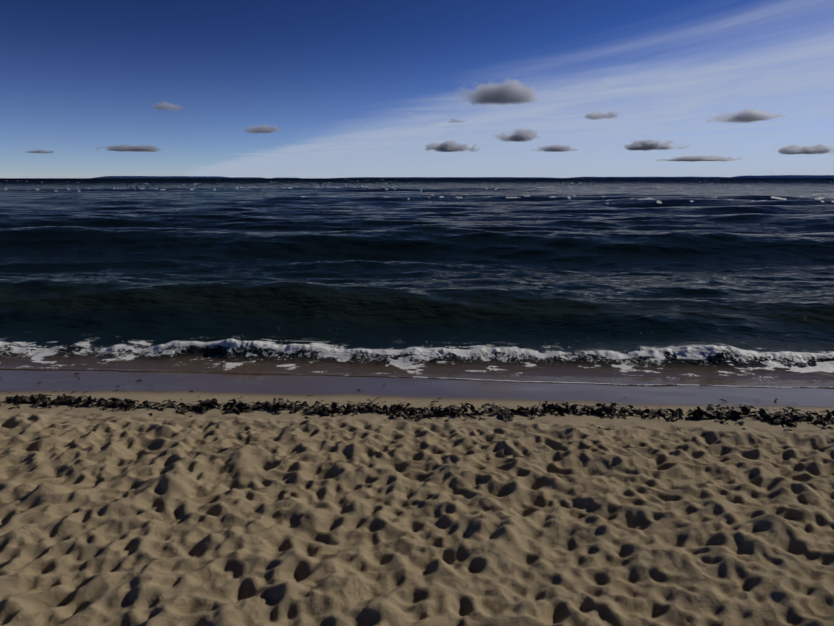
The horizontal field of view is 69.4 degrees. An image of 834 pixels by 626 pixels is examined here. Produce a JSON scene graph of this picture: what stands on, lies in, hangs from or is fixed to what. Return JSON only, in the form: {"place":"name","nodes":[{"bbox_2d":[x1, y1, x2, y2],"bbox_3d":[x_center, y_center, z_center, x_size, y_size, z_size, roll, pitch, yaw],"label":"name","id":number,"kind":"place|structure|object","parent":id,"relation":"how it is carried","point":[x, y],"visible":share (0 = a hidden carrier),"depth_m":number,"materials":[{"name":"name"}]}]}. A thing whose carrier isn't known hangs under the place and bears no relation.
{"place":"outdoors","nodes":[
{"label":"outdoors","id":0,"kind":"place"},
{"bbox_2d":[0,369,833,625],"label":"beach sand","id":1,"kind":"structure","parent":0,"point":[170,516],"depth_m":2.76,"materials":[{"name":"beige sand"}]},
{"bbox_2d":[0,372,833,441],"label":"seaweed wrack","id":2,"kind":"object","parent":1,"relation":"on","point":[790,416],"visible":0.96,"depth_m":4.05,"materials":[{"name":"black plant"}]},
{"bbox_2d":[0,178,833,387],"bbox_3d":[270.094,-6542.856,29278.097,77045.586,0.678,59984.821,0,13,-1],"label":"sea water","id":3,"kind":"structure","parent":0,"point":[728,282],"depth_m":9.94,"materials":[{"name":"blue liquid"}]},
{"bbox_2d":[0,0,833,177],"label":"sky","id":4,"kind":"structure","parent":0,"point":[89,88],"materials":[{"name":"blue"}]},
{"bbox_2d":[95,175,833,177],"bbox_3d":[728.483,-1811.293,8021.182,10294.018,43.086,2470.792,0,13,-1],"label":"distant land","id":5,"kind":"structure","parent":0,"point":[797,176],"depth_m":8111.65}
]}

